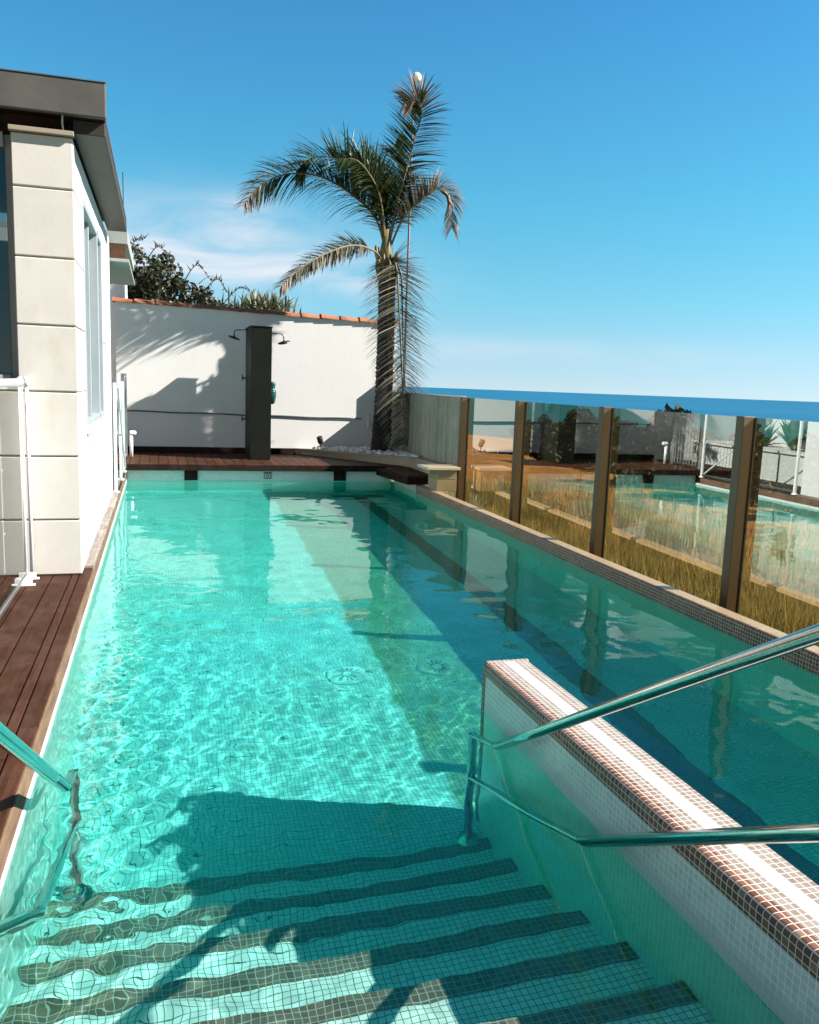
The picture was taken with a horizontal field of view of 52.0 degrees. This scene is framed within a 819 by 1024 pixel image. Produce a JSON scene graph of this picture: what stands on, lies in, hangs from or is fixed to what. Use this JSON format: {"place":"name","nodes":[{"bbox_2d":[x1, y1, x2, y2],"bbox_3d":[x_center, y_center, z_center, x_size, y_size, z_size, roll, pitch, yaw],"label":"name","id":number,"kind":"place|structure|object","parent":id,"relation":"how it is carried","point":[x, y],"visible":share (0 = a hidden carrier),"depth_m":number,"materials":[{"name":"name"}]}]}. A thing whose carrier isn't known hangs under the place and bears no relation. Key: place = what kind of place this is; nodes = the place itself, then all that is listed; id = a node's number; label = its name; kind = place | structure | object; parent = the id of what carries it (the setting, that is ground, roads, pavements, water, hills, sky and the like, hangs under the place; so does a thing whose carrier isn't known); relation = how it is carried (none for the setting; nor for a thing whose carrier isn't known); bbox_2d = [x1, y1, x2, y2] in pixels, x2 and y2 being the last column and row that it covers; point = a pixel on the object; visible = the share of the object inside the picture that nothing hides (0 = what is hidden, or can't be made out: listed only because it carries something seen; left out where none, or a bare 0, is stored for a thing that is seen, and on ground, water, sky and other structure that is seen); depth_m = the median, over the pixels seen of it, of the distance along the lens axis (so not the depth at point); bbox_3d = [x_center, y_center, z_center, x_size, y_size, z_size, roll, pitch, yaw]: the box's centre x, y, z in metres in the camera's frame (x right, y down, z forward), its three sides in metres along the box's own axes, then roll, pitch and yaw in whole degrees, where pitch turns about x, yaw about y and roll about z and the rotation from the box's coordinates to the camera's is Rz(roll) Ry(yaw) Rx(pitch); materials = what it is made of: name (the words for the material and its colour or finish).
{"place":"outdoors","nodes":[
{"label":"outdoors","id":0,"kind":"place"},
{"bbox_2d":[221,287,300,312],"bbox_3d":[-2.883,-4.255,17.034,1.856,0.598,1.347,0,9,-17],"label":"yucca plant","id":1,"kind":"object","parent":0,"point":[259,301],"visible":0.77,"depth_m":16.89,"materials":[{"name":"green plant"}]},
{"bbox_2d":[376,468,427,484],"bbox_3d":[-0.099,-0.567,13.262,0.540,0.110,1.343,0,9,-17],"label":"deck corner","id":2,"kind":"object","parent":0,"point":[389,474],"visible":0.55,"depth_m":12.83,"materials":[{"name":"brown wood"}]},
{"bbox_2d":[385,467,428,476],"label":"deck","id":3,"kind":"structure","parent":2,"relation":"on","point":[407,471],"depth_m":13.15,"materials":[{"name":"brown wood"}]},
{"bbox_2d":[0,481,818,1023],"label":"water","id":4,"kind":"structure","parent":0,"point":[300,791],"depth_m":3.42,"materials":[{"name":"teal liquid"}]},
{"bbox_2d":[0,0,818,401],"label":"sky","id":5,"kind":"structure","parent":0,"point":[639,179],"materials":[{"name":"blue"}]},
{"bbox_2d":[391,434,818,646],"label":"ground","id":6,"kind":"structure","parent":0,"point":[484,453],"depth_m":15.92,"materials":[{"name":"plant"}]},
{"bbox_2d":[110,284,127,451],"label":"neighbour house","id":7,"kind":"structure","parent":6,"relation":"on","point":[120,291],"depth_m":14.69,"materials":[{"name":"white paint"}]},
{"bbox_2d":[128,240,239,308],"bbox_3d":[-5.116,-3.378,17.190,3.295,4.411,1.490,0,9,-17],"label":"bush","id":8,"kind":"object","parent":6,"relation":"on","point":[156,285],"visible":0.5,"depth_m":16.69,"materials":[{"name":"green plant"}]},
{"bbox_2d":[131,233,256,303],"bbox_3d":[-4.385,-4.861,17.019,2.568,1.426,0.199,0,9,-17],"label":"bare shrub","id":9,"kind":"object","parent":8,"relation":"on","point":[202,267],"visible":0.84,"depth_m":17.02,"materials":[{"name":"brown plant"}]},
{"bbox_2d":[112,296,397,454],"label":"garden wall","id":10,"kind":"structure","parent":6,"relation":"on","point":[178,357],"depth_m":15.03,"materials":[{"name":"white paint"}]},
{"bbox_2d":[127,410,361,419],"bbox_3d":[-2.941,-1.759,15.191,4.251,0.072,0.026,0,9,-17],"label":"conduit","id":11,"kind":"object","parent":10,"relation":"attached to","point":[239,414],"visible":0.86,"depth_m":15.07,"materials":[{"name":"grey plastic"}]},
{"bbox_2d":[367,414,373,426],"bbox_3d":[-0.726,-1.717,15.829,0.140,0.240,0.087,0,9,-17],"label":"junction box","id":12,"kind":"object","parent":10,"relation":"attached to","point":[370,418],"visible":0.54,"depth_m":15.79,"materials":[{"name":"white plastic"}]},
{"bbox_2d":[391,374,465,475],"bbox_3d":[0.204,-1.563,14.092,0.090,1.500,3.930,0,9,-17],"label":"timber fence","id":13,"kind":"object","parent":10,"relation":"attached to","point":[433,424],"visible":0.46,"depth_m":13.50,"materials":[{"name":"grey wood"}]},
{"bbox_2d":[0,470,818,894],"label":"swimming pool","id":14,"kind":"structure","parent":6,"relation":"in","point":[738,626],"depth_m":7.37,"materials":[{"name":"tile"}]},
{"bbox_2d":[0,722,71,940],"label":"handrail","id":15,"kind":"object","parent":14,"relation":"on","point":[12,744],"visible":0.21,"depth_m":2.21,"materials":[{"name":"silver metal"}]},
{"bbox_2d":[0,473,125,879],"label":"deck edge board","id":16,"kind":"object","parent":14,"relation":"on","point":[10,827],"visible":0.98,"depth_m":3.67,"materials":[{"name":"beige stone"}]},
{"bbox_2d":[84,492,118,568],"bbox_3d":[-3.023,0.105,8.345,0.071,0.053,4.220,0,9,-17],"label":"weathered board","id":17,"kind":"object","parent":16,"relation":"on","point":[94,551],"visible":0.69,"depth_m":7.58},
{"bbox_2d":[113,472,125,490],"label":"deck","id":18,"kind":"structure","parent":16,"relation":"on","point":[120,484],"depth_m":11.41,"materials":[{"name":"wood"}]},
{"bbox_2d":[112,381,126,492],"bbox_3d":[-3.959,-1.091,11.457,0.099,1.349,2.469,0,9,-17],"label":"glass balustrade","id":19,"kind":"object","parent":18,"relation":"on","point":[118,434],"visible":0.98,"depth_m":11.01,"materials":[{"name":"glass"}]},
{"bbox_2d":[113,455,397,477],"bbox_3d":[-3.701,-0.773,14.002,6.900,0.242,2.155,0,9,-17],"label":"deck edge board","id":20,"kind":"object","parent":14,"relation":"on","point":[168,467],"visible":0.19,"depth_m":13.23,"materials":[{"name":"brown wood"}]},
{"bbox_2d":[112,452,403,466],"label":"deck","id":21,"kind":"structure","parent":20,"relation":"on","point":[225,459],"depth_m":13.97,"materials":[{"name":"brown wood"}]},
{"bbox_2d":[121,373,127,460],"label":"metal gate","id":22,"kind":"structure","parent":21,"relation":"on","point":[123,377],"depth_m":13.45,"materials":[{"name":"metal"}]},
{"bbox_2d":[129,431,135,456],"bbox_3d":[-4.539,-1.119,13.777,0.110,0.428,0.080,0,9,-17],"label":"bollard","id":23,"kind":"object","parent":21,"relation":"on","point":[131,433],"visible":1,"depth_m":13.74,"materials":[{"name":"white paint"}]},
{"bbox_2d":[128,446,294,453],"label":"skirting beam","id":24,"kind":"structure","parent":21,"relation":"on","point":[161,449],"depth_m":14.95,"materials":[{"name":"black wood"}]},
{"bbox_2d":[228,325,289,459],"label":"shower tower","id":25,"kind":"structure","parent":21,"relation":"on","point":[258,378],"depth_m":13.99,"materials":[{"name":"black metal"}]},
{"bbox_2d":[271,382,275,403],"bbox_3d":[-2.353,-2.040,14.387,0.139,0.380,0.139,0,9,-17],"label":"soap dispenser","id":26,"kind":"object","parent":25,"relation":"attached to","point":[273,394],"visible":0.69,"depth_m":14.34,"materials":[{"name":"green plastic"}]},
{"bbox_2d":[295,448,441,473],"bbox_3d":[-0.754,-0.848,14.038,1.768,0.233,3.831,0,9,-17],"label":"stone planter","id":27,"kind":"object","parent":21,"relation":"on","point":[410,462],"visible":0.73,"depth_m":14.40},
{"bbox_2d":[317,436,322,447],"bbox_3d":[-1.638,-1.259,15.357,0.107,0.269,0.140,7,10,28],"label":"garden spotlight","id":28,"kind":"object","parent":27,"relation":"on","point":[320,440],"visible":0.93,"depth_m":15.32,"materials":[{"name":"black metal"}]},
{"bbox_2d":[231,69,466,451],"bbox_3d":[-1.100,-4.248,14.476,3.821,6.497,2.378,-4,10,-33],"label":"palm tree","id":29,"kind":"object","parent":27,"relation":"on","point":[378,185],"visible":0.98,"depth_m":14.35,"materials":[{"name":"green plant"}]},
{"bbox_2d":[312,445,420,457],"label":"white pebbles","id":30,"kind":"object","parent":27,"relation":"on","point":[367,449],"visible":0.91,"depth_m":14.79,"materials":[{"name":"white gravel"}]},
{"bbox_2d":[417,464,460,490],"bbox_3d":[0.418,-0.497,12.156,0.500,0.349,0.495,0,9,-17],"label":"stone pedestal","id":31,"kind":"object","parent":14,"relation":"on","point":[441,477],"visible":1,"depth_m":12.01,"materials":[{"name":"beige stone"}]},
{"bbox_2d":[481,658,818,1023],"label":"dividing wall","id":32,"kind":"structure","parent":14,"relation":"on","point":[749,913],"depth_m":2.69,"materials":[{"name":"grey tile"}]},
{"bbox_2d":[491,623,818,847],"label":"handrail","id":33,"kind":"object","parent":14,"relation":"on","point":[807,637],"visible":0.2,"depth_m":2.35,"materials":[{"name":"silver metal"}]},
{"bbox_2d":[403,72,421,389],"bbox_3d":[-0.003,-4.544,16.337,0.179,7.508,0.127,0,9,-17],"label":"lamp pole","id":34,"kind":"object","parent":6,"relation":"on","point":[415,74],"visible":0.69,"depth_m":16.26,"materials":[{"name":"metal"}]},
{"bbox_2d":[509,414,582,454],"bbox_3d":[4.528,-2.339,28.300,2.465,1.914,3.216,2,9,2],"label":"meadow shrub","id":35,"kind":"object","parent":6,"relation":"on","point":[533,432],"visible":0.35,"depth_m":27.72,"materials":[{"name":"green plant"}]},
{"bbox_2d":[528,406,619,468],"bbox_3d":[4.859,-1.781,24.633,2.583,2.628,2.783,4,9,13],"label":"meadow shrub","id":36,"kind":"object","parent":6,"relation":"on","point":[565,447],"visible":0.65,"depth_m":24.07,"materials":[{"name":"green plant"}]},
{"bbox_2d":[552,413,619,434],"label":"meadow shrub","id":37,"kind":"object","parent":6,"relation":"on","point":[615,419],"visible":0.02,"depth_m":31.82,"materials":[{"name":"green plant"}]},
{"bbox_2d":[456,397,808,613],"bbox_3d":[2.505,0.382,6.421,0.116,2.212,12.425,0,9,-17],"label":"glass fence","id":38,"kind":"object","parent":6,"relation":"on","point":[738,502],"visible":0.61,"depth_m":8.26,"materials":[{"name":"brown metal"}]},
{"bbox_2d":[638,426,648,436],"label":"meadow shrub","id":39,"kind":"object","parent":6,"relation":"on","point":[644,433],"visible":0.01,"depth_m":33.76,"materials":[{"name":"plant"}]},
{"bbox_2d":[610,414,694,474],"bbox_3d":[6.555,-1.460,22.712,2.344,2.485,2.669,4,9,15],"label":"meadow shrub","id":40,"kind":"object","parent":6,"relation":"on","point":[620,455],"visible":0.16,"depth_m":22.36,"materials":[{"name":"plant"}]},
{"bbox_2d":[646,422,717,445],"bbox_3d":[9.219,-2.157,29.079,2.692,1.968,3.450,4,9,14],"label":"meadow shrub","id":41,"kind":"object","parent":6,"relation":"on","point":[693,436],"visible":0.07,"depth_m":28.41,"materials":[{"name":"plant"}]},
{"bbox_2d":[609,403,773,488],"bbox_3d":[6.364,-1.018,19.648,3.516,3.035,2.656,3,9,8],"label":"meadow shrub","id":42,"kind":"object","parent":6,"relation":"on","point":[661,463],"visible":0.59,"depth_m":19.11,"materials":[{"name":"green plant"}]},
{"bbox_2d":[399,387,818,447],"bbox_3d":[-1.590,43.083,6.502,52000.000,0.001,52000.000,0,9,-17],"label":"sea","id":43,"kind":"structure","parent":0,"point":[490,416],"depth_m":2403.04,"materials":[{"name":"liquid"}]},
{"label":"deck base","id":44,"kind":"structure","parent":0,"visible":0},
{"bbox_2d":[0,568,91,837],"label":"deck","id":45,"kind":"structure","parent":44,"relation":"on","point":[37,620],"depth_m":4.43,"materials":[{"name":"brown wood"}]},
{"bbox_2d":[0,377,38,618],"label":"glass balustrade","id":46,"kind":"object","parent":45,"relation":"on","point":[27,578],"visible":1,"depth_m":5.80,"materials":[{"name":"white paint"}]},
{"bbox_2d":[0,68,134,574],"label":"building","id":47,"kind":"structure","parent":45,"relation":"on","point":[66,259],"depth_m":5.91,"materials":[{"name":"white paint"}]},
{"bbox_2d":[0,131,17,378],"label":"window","id":48,"kind":"structure","parent":47,"relation":"in","point":[5,139],"depth_m":5.76,"materials":[{"name":"black glass"}]},
{"bbox_2d":[81,195,103,427],"bbox_3d":[-2.860,-1.688,7.469,0.122,1.756,2.156,0,9,-17],"label":"window","id":49,"kind":"structure","parent":47,"relation":"in","point":[92,251],"depth_m":7.82,"materials":[{"name":"white glass"}]}
]}

